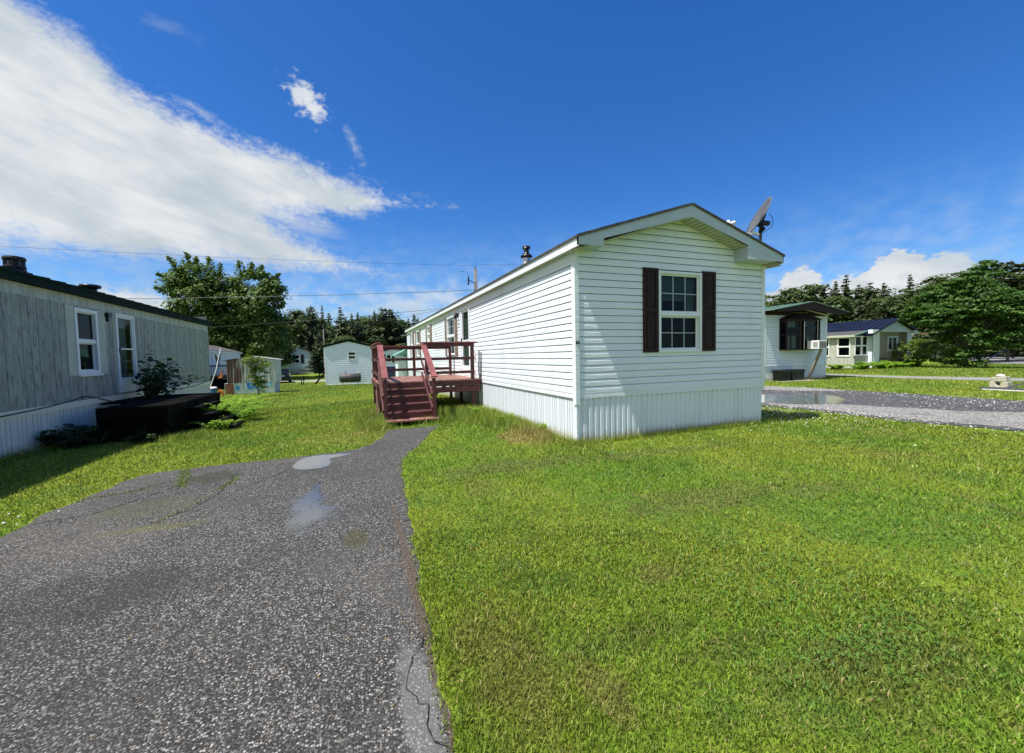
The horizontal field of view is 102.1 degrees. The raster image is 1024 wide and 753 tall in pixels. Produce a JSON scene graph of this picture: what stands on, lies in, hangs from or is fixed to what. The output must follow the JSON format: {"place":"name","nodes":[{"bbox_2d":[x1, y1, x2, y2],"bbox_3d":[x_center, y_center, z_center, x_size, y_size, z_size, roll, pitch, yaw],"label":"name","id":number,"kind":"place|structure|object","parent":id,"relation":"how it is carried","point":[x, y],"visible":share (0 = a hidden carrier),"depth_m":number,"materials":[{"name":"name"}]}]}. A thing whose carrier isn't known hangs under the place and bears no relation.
{"place":"outdoors","nodes":[
{"label":"outdoors","id":0,"kind":"place"},
{"bbox_2d":[0,424,225,463],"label":"grass","id":1,"kind":"structure","parent":0,"point":[186,434],"depth_m":8.22,"materials":[{"name":"green plant"}]},
{"bbox_2d":[0,425,454,752],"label":"driveway","id":2,"kind":"structure","parent":0,"point":[78,668],"depth_m":2.40,"materials":[{"name":"grey asphalt"}]},
{"bbox_2d":[77,457,291,523],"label":"grass","id":3,"kind":"structure","parent":2,"relation":"on","point":[182,475],"depth_m":5.04,"materials":[{"name":"green plant"}]},
{"bbox_2d":[28,470,446,744],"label":"cracks","id":4,"kind":"object","parent":2,"relation":"on","point":[411,658],"visible":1,"depth_m":2.19,"materials":[{"name":"grey asphalt"}]},
{"bbox_2d":[48,431,503,751],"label":"drive debris","id":5,"kind":"object","parent":2,"relation":"on","point":[341,599],"visible":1,"depth_m":2.33,"materials":[{"name":"plant"}]},
{"bbox_2d":[288,485,334,533],"bbox_3d":[-2.074,1.314,4.300,0.747,0.001,2.376,-3,3,-28],"label":"wet patch","id":6,"kind":"object","parent":2,"relation":"on","point":[307,512],"visible":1,"depth_m":4.10,"materials":[{"name":"grey liquid"}]},
{"bbox_2d":[293,453,350,469],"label":"puddle","id":7,"kind":"object","parent":2,"relation":"on","point":[315,462],"visible":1,"depth_m":6.01,"materials":[{"name":"grey liquid"}]},
{"bbox_2d":[126,290,467,298],"bbox_3d":[-17.519,-3.285,16.680,33.145,0.388,0.020,-1,3,-4],"label":"power line","id":8,"kind":"object","parent":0,"point":[277,296],"visible":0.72,"depth_m":17.16,"materials":[{"name":"grey metal"}]},
{"bbox_2d":[280,380,324,382],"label":"back road","id":9,"kind":"structure","parent":0,"point":[302,381],"depth_m":50.51,"materials":[{"name":"grey asphalt"}]},
{"bbox_2d":[281,369,291,382],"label":"parked car","id":10,"kind":"object","parent":9,"relation":"on","point":[286,374],"visible":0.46,"depth_m":46.75,"materials":[{"name":"black paint"}]},
{"bbox_2d":[218,308,442,326],"bbox_3d":[-19.900,-3.586,28.089,37.092,0.429,0.020,0,3,21],"label":"power line","id":11,"kind":"object","parent":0,"point":[333,318],"visible":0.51,"depth_m":24.34,"materials":[{"name":"grey metal"}]},
{"bbox_2d":[346,402,614,458],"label":"grass","id":12,"kind":"structure","parent":0,"point":[370,418],"depth_m":9.45,"materials":[{"name":"green plant"}]},
{"bbox_2d":[0,354,1023,752],"bbox_3d":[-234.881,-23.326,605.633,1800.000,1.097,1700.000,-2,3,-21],"label":"ground","id":13,"kind":"structure","parent":0,"point":[720,528],"depth_m":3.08,"materials":[{"name":"green plant"}]},
{"bbox_2d":[35,423,99,449],"bbox_3d":[-8.432,1.172,7.785,1.594,0.494,1.232,-1,3,9],"label":"weed","id":14,"kind":"object","parent":13,"relation":"on","point":[77,431],"visible":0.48,"depth_m":7.68,"materials":[{"name":"green plant"}]},
{"bbox_2d":[36,429,112,449],"bbox_3d":[-8.201,1.227,7.907,0.788,0.359,1.211,-1,3,4],"label":"weed","id":15,"kind":"object","parent":13,"relation":"on","point":[85,440],"visible":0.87,"depth_m":7.66,"materials":[{"name":"green plant"}]},
{"bbox_2d":[0,255,212,458],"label":"mobile home","id":16,"kind":"object","parent":13,"relation":"on","point":[71,354],"visible":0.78,"depth_m":8.46,"materials":[{"name":"grey metal"}]},
{"bbox_2d":[73,307,103,376],"bbox_3d":[-9.206,-0.731,8.946,0.135,1.445,0.860,-2,3,-21],"label":"window","id":17,"kind":"structure","parent":16,"relation":"in","point":[87,348],"depth_m":9.00,"materials":[{"name":"white plastic"}]},
{"bbox_2d":[114,313,138,392],"bbox_3d":[-9.785,-0.588,10.477,0.106,1.940,0.920,-2,3,-21],"label":"door","id":18,"kind":"structure","parent":16,"relation":"in","point":[121,321],"depth_m":10.45,"materials":[{"name":"white plastic"}]},
{"bbox_2d":[122,429,157,443],"bbox_3d":[-7.300,1.217,8.224,0.555,0.302,0.804,-2,3,-21],"label":"weed","id":19,"kind":"object","parent":13,"relation":"on","point":[148,437],"visible":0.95,"depth_m":8.13,"materials":[{"name":"green plant"}]},
{"bbox_2d":[95,392,243,443],"bbox_3d":[-8.096,0.998,10.068,2.640,0.943,3.692,-2,3,-21],"label":"porch","id":20,"kind":"object","parent":13,"relation":"on","point":[129,417],"visible":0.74,"depth_m":8.60,"materials":[{"name":"brown wood"}]},
{"bbox_2d":[126,350,211,397],"bbox_3d":[-9.251,-0.071,11.170,1.287,1.236,2.167,-1,3,-5],"label":"maple sapling","id":21,"kind":"object","parent":20,"relation":"on","point":[156,386],"visible":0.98,"depth_m":10.58,"materials":[{"name":"green plant"}]},
{"bbox_2d":[201,402,238,414],"bbox_3d":[-7.555,0.794,10.461,1.033,0.357,0.991,-2,3,-21],"label":"fern","id":22,"kind":"object","parent":20,"relation":"on","point":[210,407],"visible":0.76,"depth_m":10.39,"materials":[{"name":"green plant"}]},
{"bbox_2d":[187,415,242,430],"bbox_3d":[-6.973,1.146,9.902,0.925,0.343,1.043,-1,3,2],"label":"fern","id":23,"kind":"object","parent":13,"relation":"on","point":[224,422],"visible":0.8,"depth_m":9.70,"materials":[{"name":"green plant"}]},
{"bbox_2d":[210,365,226,389],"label":"deck","id":24,"kind":"structure","parent":13,"relation":"on","point":[219,384],"depth_m":35.52,"materials":[{"name":"brown wood"}]},
{"bbox_2d":[152,251,298,358],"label":"maple tree","id":25,"kind":"object","parent":13,"relation":"on","point":[243,309],"visible":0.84,"depth_m":51.21,"materials":[{"name":"green plant"}]},
{"bbox_2d":[209,345,242,380],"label":"mobile home","id":26,"kind":"object","parent":13,"relation":"on","point":[226,354],"visible":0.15,"depth_m":40.62,"materials":[{"name":"plastic"}]},
{"bbox_2d":[206,401,266,420],"bbox_3d":[-7.540,1.009,11.307,1.552,0.567,1.585,-2,3,-21],"label":"fern","id":27,"kind":"object","parent":13,"relation":"on","point":[247,411],"visible":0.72,"depth_m":11.48,"materials":[{"name":"green plant"}]},
{"bbox_2d":[220,394,272,412],"bbox_3d":[-8.251,0.861,12.662,1.531,0.589,1.432,-1,3,-4],"label":"fern","id":28,"kind":"object","parent":13,"relation":"on","point":[239,400],"visible":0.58,"depth_m":12.70,"materials":[{"name":"green plant"}]},
{"bbox_2d":[222,356,283,393],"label":"shed","id":29,"kind":"structure","parent":13,"relation":"on","point":[238,381],"depth_m":25.19,"materials":[{"name":"white paint"}]},
{"bbox_2d":[240,349,274,395],"bbox_3d":[-13.504,-0.203,21.995,1.592,2.570,1.057,-2,3,-21],"label":"tree","id":30,"kind":"object","parent":13,"relation":"on","point":[250,360],"visible":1,"depth_m":21.86,"materials":[{"name":"green plant"}]},
{"bbox_2d":[275,336,296,367],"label":"deciduous tree","id":31,"kind":"object","parent":13,"relation":"on","point":[287,360],"visible":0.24,"depth_m":63.89,"materials":[{"name":"green plant"}]},
{"bbox_2d":[278,309,314,354],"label":"deciduous tree","id":32,"kind":"object","parent":13,"relation":"on","point":[298,325],"visible":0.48,"depth_m":70.08,"materials":[{"name":"green plant"}]},
{"bbox_2d":[279,347,317,373],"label":"mobile home","id":33,"kind":"object","parent":13,"relation":"on","point":[299,364],"visible":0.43,"depth_m":66.16,"materials":[{"name":"white plastic"}]},
{"bbox_2d":[299,306,323,358],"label":"spruce tree","id":34,"kind":"object","parent":13,"relation":"on","point":[310,332],"visible":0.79,"depth_m":69.92,"materials":[{"name":"green plant"}]},
{"bbox_2d":[301,335,323,375],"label":"spruce tree","id":35,"kind":"object","parent":13,"relation":"on","point":[315,363],"visible":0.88,"depth_m":59.46,"materials":[{"name":"green plant"}]},
{"bbox_2d":[319,306,330,364],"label":"spruce tree","id":36,"kind":"object","parent":13,"relation":"on","point":[326,335],"visible":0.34,"depth_m":72.52,"materials":[{"name":"green plant"}]},
{"bbox_2d":[329,307,348,338],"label":"spruce tree","id":37,"kind":"object","parent":13,"relation":"on","point":[341,325],"visible":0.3,"depth_m":73.39,"materials":[{"name":"green plant"}]},
{"bbox_2d":[322,339,372,384],"bbox_3d":[-18.441,-1.608,46.879,4.560,4.540,16.250,-2,3,-21],"label":"mobile home","id":38,"kind":"object","parent":13,"relation":"on","point":[348,356],"visible":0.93,"depth_m":39.35,"materials":[{"name":"white plastic"}]},
{"bbox_2d":[339,371,360,384],"bbox_3d":[-15.021,0.163,38.405,1.900,1.332,0.800,-2,3,-21],"label":"oil tank","id":39,"kind":"object","parent":13,"relation":"on","point":[352,377],"visible":0.93,"depth_m":38.12,"materials":[{"name":"grey metal"}]},
{"bbox_2d":[346,313,359,341],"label":"spruce tree","id":40,"kind":"object","parent":13,"relation":"on","point":[351,332],"visible":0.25,"depth_m":72.34,"materials":[{"name":"green plant"}]},
{"bbox_2d":[353,312,367,342],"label":"spruce tree","id":41,"kind":"object","parent":13,"relation":"on","point":[361,336],"visible":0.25,"depth_m":73.61,"materials":[{"name":"green plant"}]},
{"bbox_2d":[366,315,373,368],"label":"spruce tree","id":42,"kind":"object","parent":13,"relation":"on","point":[370,324],"visible":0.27,"depth_m":75.34,"materials":[{"name":"green plant"}]},
{"bbox_2d":[366,310,382,342],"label":"spruce tree","id":43,"kind":"object","parent":13,"relation":"on","point":[374,332],"visible":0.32,"depth_m":75.42,"materials":[{"name":"green plant"}]},
{"bbox_2d":[362,307,406,345],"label":"spruce tree","id":44,"kind":"object","parent":13,"relation":"on","point":[386,334],"visible":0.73,"depth_m":75.04,"materials":[{"name":"green plant"}]},
{"bbox_2d":[386,366,395,376],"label":"parked car","id":45,"kind":"object","parent":13,"relation":"on","point":[391,373],"visible":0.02,"depth_m":43.41,"materials":[{"name":"black paint"}]},
{"bbox_2d":[384,350,403,365],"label":"mobile home","id":46,"kind":"object","parent":13,"relation":"on","point":[390,363],"visible":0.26,"depth_m":63.50,"materials":[{"name":"white plastic"}]},
{"bbox_2d":[391,349,408,376],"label":"shed","id":47,"kind":"structure","parent":13,"relation":"on","point":[401,364],"depth_m":30.17,"materials":[{"name":"white plastic"}]},
{"bbox_2d":[370,341,481,422],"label":"deck","id":48,"kind":"structure","parent":13,"relation":"on","point":[386,390],"depth_m":11.15,"materials":[{"name":"red paint"}]},
{"bbox_2d":[461,266,477,290],"bbox_3d":[-3.190,-3.849,31.878,1.601,9.270,0.340,-2,3,-21],"label":"utility pole","id":49,"kind":"object","parent":13,"relation":"on","point":[475,279],"visible":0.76,"depth_m":31.77,"materials":[{"name":"brown wood"}]},
{"bbox_2d":[4,246,474,265],"bbox_3d":[-19.145,-6.352,19.947,40.534,2.513,0.013,-3,4,-36],"label":"power line","id":50,"kind":"object","parent":49,"relation":"attached to","point":[205,256],"visible":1,"depth_m":21.60,"materials":[{"name":"grey metal"}]},
{"bbox_2d":[2,402,1023,706],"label":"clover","id":51,"kind":"object","parent":13,"relation":"on","point":[840,634],"depth_m":3.05,"materials":[{"name":"green plant"}]},
{"bbox_2d":[405,202,784,440],"bbox_3d":[-0.873,-1.238,17.885,4.715,5.320,22.600,-2,3,-21],"label":"mobile home","id":52,"kind":"object","parent":13,"relation":"on","point":[652,321],"visible":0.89,"depth_m":7.78,"materials":[{"name":"white plastic"}]},
{"bbox_2d":[416,330,425,356],"bbox_3d":[-4.997,-1.834,23.124,0.545,1.440,1.120,-2,3,-21],"label":"window","id":53,"kind":"structure","parent":52,"relation":"in","point":[417,332],"depth_m":23.40,"materials":[{"name":"white glass"}]},
{"bbox_2d":[446,315,459,355],"bbox_3d":[-2.037,-1.514,15.495,0.545,1.440,1.260,-2,3,-21],"label":"window","id":54,"kind":"structure","parent":52,"relation":"in","point":[450,320],"depth_m":15.56,"materials":[{"name":"white glass"}]},
{"bbox_2d":[460,305,471,376],"bbox_3d":[-1.480,-1.106,13.506,0.150,2.280,1.120,-2,3,-21],"label":"door","id":55,"kind":"structure","parent":52,"relation":"in","point":[464,312],"depth_m":13.56,"materials":[{"name":"white glass"}]},
{"bbox_2d":[621,270,701,351],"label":"window","id":56,"kind":"structure","parent":52,"relation":"in","point":[680,293],"depth_m":7.72,"materials":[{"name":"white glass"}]},
{"bbox_2d":[727,196,772,240],"bbox_3d":[4.732,-2.993,8.129,1.167,1.130,0.572,-3,4,-38],"label":"satellite dish","id":57,"kind":"object","parent":52,"relation":"on","point":[759,221],"visible":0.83,"depth_m":8.30,"materials":[{"name":"grey metal"}]},
{"bbox_2d":[217,363,1023,411],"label":"grass","id":58,"kind":"structure","parent":13,"relation":"on","point":[307,390],"depth_m":20.06,"materials":[{"name":"green plant"}]},
{"bbox_2d":[765,286,806,305],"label":"deciduous tree","id":59,"kind":"object","parent":13,"relation":"on","point":[784,296],"visible":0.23,"depth_m":73.04,"materials":[{"name":"green plant"}]},
{"bbox_2d":[789,283,822,303],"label":"deciduous tree","id":60,"kind":"object","parent":13,"relation":"on","point":[811,294],"visible":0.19,"depth_m":71.51,"materials":[{"name":"green plant"}]},
{"bbox_2d":[764,301,848,380],"bbox_3d":[11.789,-2.009,27.606,5.474,3.952,16.050,-2,3,-21],"label":"mobile home","id":61,"kind":"object","parent":13,"relation":"on","point":[791,330],"visible":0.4,"depth_m":20.32,"materials":[{"name":"white plastic"}]},
{"bbox_2d":[779,312,821,349],"bbox_3d":[14.457,-2.254,20.548,2.880,1.845,0.570,-2,3,-21],"label":"bay window","id":62,"kind":"structure","parent":61,"relation":"in","point":[796,328],"depth_m":20.27,"materials":[{"name":"glass"}]},
{"bbox_2d":[807,340,826,348],"bbox_3d":[14.966,-1.559,20.291,0.608,0.410,0.570,-2,3,-21],"label":"air conditioner","id":63,"kind":"object","parent":61,"relation":"attached to","point":[818,344],"visible":1,"depth_m":20.08,"materials":[{"name":"white plastic"}]},
{"bbox_2d":[807,349,822,379],"bbox_3d":[14.953,-0.582,20.440,0.688,1.597,0.144,0,3,21],"label":"prop board","id":64,"kind":"object","parent":13,"relation":"on","point":[814,364],"visible":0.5,"depth_m":20.41,"materials":[{"name":"brown wood"}]},
{"bbox_2d":[810,283,839,318],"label":"tree","id":65,"kind":"object","parent":13,"relation":"on","point":[823,290],"visible":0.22,"depth_m":70.53,"materials":[{"name":"green plant"}]},
{"bbox_2d":[821,295,858,322],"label":"deciduous tree","id":66,"kind":"object","parent":13,"relation":"on","point":[838,302],"visible":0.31,"depth_m":63.31,"materials":[{"name":"green plant"}]},
{"bbox_2d":[836,274,860,319],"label":"spruce tree","id":67,"kind":"object","parent":13,"relation":"on","point":[847,291],"visible":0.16,"depth_m":69.15,"materials":[{"name":"green plant"}]},
{"bbox_2d":[845,299,873,321],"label":"spruce tree","id":68,"kind":"object","parent":13,"relation":"on","point":[859,311],"visible":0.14,"depth_m":62.18,"materials":[{"name":"green plant"}]},
{"bbox_2d":[848,364,872,369],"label":"weed","id":69,"kind":"object","parent":13,"relation":"on","point":[862,366],"visible":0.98,"depth_m":29.10,"materials":[{"name":"green plant"}]},
{"bbox_2d":[852,284,869,316],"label":"spruce tree","id":70,"kind":"object","parent":13,"relation":"on","point":[857,295],"visible":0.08,"depth_m":68.37,"materials":[{"name":"green plant"}]},
{"bbox_2d":[851,283,876,318],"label":"spruce tree","id":71,"kind":"object","parent":13,"relation":"on","point":[868,300],"visible":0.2,"depth_m":67.34,"materials":[{"name":"green plant"}]},
{"bbox_2d":[826,318,918,368],"bbox_3d":[26.215,-2.833,38.278,7.209,3.919,14.610,-2,3,-21],"label":"mobile home","id":72,"kind":"object","parent":13,"relation":"on","point":[852,342],"visible":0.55,"depth_m":32.05,"materials":[{"name":"white plastic"}]},
{"bbox_2d":[837,337,850,356],"bbox_3d":[25.289,-2.255,31.518,0.105,1.480,0.900,-2,3,-21],"label":"window","id":73,"kind":"structure","parent":72,"relation":"in","point":[843,343],"depth_m":31.55,"materials":[{"name":"white plastic"}]},
{"bbox_2d":[847,336,861,355],"bbox_3d":[25.866,-2.312,31.222,0.820,1.480,0.545,-2,3,-21],"label":"window","id":74,"kind":"structure","parent":72,"relation":"in","point":[858,339],"depth_m":31.07,"materials":[{"name":"white plastic"}]},
{"bbox_2d":[862,336,867,355],"bbox_3d":[26.677,-2.333,31.299,0.710,1.480,0.105,-2,3,-21],"label":"window","id":75,"kind":"structure","parent":72,"relation":"in","point":[864,338],"depth_m":31.34,"materials":[{"name":"white glass"}]},
{"bbox_2d":[887,336,897,350],"bbox_3d":[30.007,-2.601,32.634,1.320,1.160,0.105,-2,3,-21],"label":"window","id":76,"kind":"structure","parent":72,"relation":"in","point":[892,340],"depth_m":32.60,"materials":[{"name":"white glass"}]},
{"bbox_2d":[852,287,898,307],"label":"deciduous tree","id":77,"kind":"object","parent":13,"relation":"on","point":[864,290],"visible":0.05,"depth_m":72.16,"materials":[{"name":"green plant"}]},
{"bbox_2d":[872,283,891,317],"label":"spruce tree","id":78,"kind":"object","parent":13,"relation":"on","point":[883,292],"visible":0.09,"depth_m":66.33,"materials":[{"name":"green plant"}]},
{"bbox_2d":[872,303,892,319],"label":"spruce tree","id":79,"kind":"object","parent":13,"relation":"on","point":[885,316],"visible":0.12,"depth_m":61.05,"materials":[{"name":"green plant"}]},
{"bbox_2d":[867,295,916,327],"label":"deciduous tree","id":80,"kind":"object","parent":13,"relation":"on","point":[888,303],"visible":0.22,"depth_m":60.99,"materials":[{"name":"green plant"}]},
{"bbox_2d":[761,390,1023,430],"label":"gravel drive","id":81,"kind":"structure","parent":13,"relation":"on","point":[868,398],"depth_m":11.14,"materials":[{"name":"gravel"}]},
{"bbox_2d":[761,394,844,403],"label":"drive puddle","id":82,"kind":"object","parent":81,"relation":"on","point":[801,398],"visible":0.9,"depth_m":12.43,"materials":[{"name":"grey liquid"}]},
{"bbox_2d":[762,386,844,390],"bbox_3d":[9.202,0.443,17.194,2.753,0.043,7.295,-3,4,-36],"label":"pale gravel pile","id":83,"kind":"object","parent":81,"relation":"on","point":[789,388],"visible":0.3,"depth_m":15.58,"materials":[{"name":"grey gravel"}]},
{"bbox_2d":[761,402,1023,428],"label":"pale gravel track","id":84,"kind":"structure","parent":81,"relation":"on","point":[1011,419],"depth_m":9.10,"materials":[{"name":"grey gravel"}]},
{"bbox_2d":[766,385,1020,431],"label":"stones","id":85,"kind":"object","parent":81,"relation":"on","point":[915,401],"visible":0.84,"depth_m":11.19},
{"bbox_2d":[901,274,915,303],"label":"spruce tree","id":86,"kind":"object","parent":13,"relation":"on","point":[910,283],"visible":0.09,"depth_m":64.29,"materials":[{"name":"green plant"}]},
{"bbox_2d":[892,338,950,365],"bbox_3d":[31.054,-1.827,31.561,3.426,2.226,2.072,1,4,42],"label":"bush","id":87,"kind":"object","parent":13,"relation":"on","point":[916,351],"visible":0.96,"depth_m":31.36,"materials":[{"name":"green plant"}]},
{"bbox_2d":[912,331,940,349],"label":"deciduous tree","id":88,"kind":"object","parent":13,"relation":"on","point":[919,335],"visible":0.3,"depth_m":51.80,"materials":[{"name":"green plant"}]},
{"bbox_2d":[892,273,978,327],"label":"deciduous tree","id":89,"kind":"object","parent":13,"relation":"on","point":[905,296],"visible":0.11,"depth_m":62.88,"materials":[{"name":"green plant"}]},
{"bbox_2d":[921,330,952,358],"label":"deciduous tree","id":90,"kind":"object","parent":13,"relation":"on","point":[934,340],"visible":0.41,"depth_m":51.23,"materials":[{"name":"green plant"}]},
{"bbox_2d":[895,259,1023,367],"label":"maple tree","id":91,"kind":"object","parent":13,"relation":"on","point":[1007,307],"visible":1,"depth_m":27.33,"materials":[{"name":"green plant"}]},
{"bbox_2d":[968,337,1010,356],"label":"deciduous tree","id":92,"kind":"object","parent":13,"relation":"on","point":[990,352],"visible":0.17,"depth_m":47.86,"materials":[{"name":"green plant"}]},
{"bbox_2d":[970,260,1023,355],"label":"tree","id":93,"kind":"object","parent":13,"relation":"on","point":[1006,267],"visible":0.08,"depth_m":57.21,"materials":[{"name":"green plant"}]},
{"bbox_2d":[989,374,1012,387],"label":"concrete block","id":94,"kind":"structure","parent":13,"relation":"on","point":[999,378],"depth_m":14.20,"materials":[{"name":"beige concrete"}]},
{"bbox_2d":[978,382,1023,391],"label":"metal frame","id":95,"kind":"object","parent":13,"relation":"on","point":[1009,388],"visible":1,"depth_m":13.65,"materials":[{"name":"grey metal"}]},
{"bbox_2d":[982,262,1023,355],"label":"tree","id":96,"kind":"object","parent":13,"relation":"on","point":[1019,267],"visible":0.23,"depth_m":56.51,"materials":[{"name":"green plant"}]},
{"bbox_2d":[986,335,1023,357],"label":"deciduous tree","id":97,"kind":"object","parent":13,"relation":"on","point":[1013,351],"visible":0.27,"depth_m":46.58,"materials":[{"name":"green plant"}]},
{"bbox_2d":[991,270,1023,298],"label":"deciduous tree","id":98,"kind":"object","parent":13,"relation":"on","point":[1019,272],"visible":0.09,"depth_m":54.81,"materials":[{"name":"green plant"}]},
{"bbox_3d":[13.799,0.208,20.122,2.200,0.048,0.980,-2,3,-21],"label":"base slab","id":99,"kind":"object","parent":13,"relation":"on","visible":0},
{"bbox_2d":[772,370,791,380],"bbox_3d":[13.017,-0.059,19.952,0.740,0.530,0.510,-2,3,-21],"label":"storage bin","id":100,"kind":"object","parent":99,"relation":"on","point":[781,375],"visible":1,"depth_m":19.77,"materials":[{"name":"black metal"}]},
{"bbox_2d":[784,369,805,380],"bbox_3d":[13.809,-0.091,20.258,0.960,0.530,0.510,-2,3,-21],"label":"storage bin","id":101,"kind":"object","parent":99,"relation":"on","point":[797,374],"visible":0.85,"depth_m":20.04,"materials":[{"name":"black plastic"}]},
{"bbox_2d":[0,0,1023,325],"label":"sky","id":102,"kind":"structure","parent":0,"point":[885,138],"materials":[{"name":"blue"}]},
{"bbox_2d":[496,410,808,515],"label":"grass","id":103,"kind":"structure","parent":0,"point":[582,442],"depth_m":7.47,"materials":[{"name":"green plant"}]},
{"bbox_2d":[405,522,1023,752],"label":"grass","id":104,"kind":"structure","parent":0,"point":[977,676],"depth_m":2.08,"materials":[{"name":"green plant"}]},
{"bbox_2d":[764,371,1023,380],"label":"park road","id":105,"kind":"structure","parent":0,"point":[975,378],"depth_m":19.88,"materials":[{"name":"grey asphalt"}]},
{"bbox_2d":[957,354,1023,363],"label":"parking lot","id":106,"kind":"structure","parent":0,"point":[1000,357],"depth_m":47.87,"materials":[{"name":"grey asphalt"}]},
{"bbox_2d":[987,337,1023,362],"bbox_3d":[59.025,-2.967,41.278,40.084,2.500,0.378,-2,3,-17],"label":"sign post","id":107,"kind":"object","parent":106,"relation":"on","point":[1007,357],"visible":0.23,"depth_m":36.28,"materials":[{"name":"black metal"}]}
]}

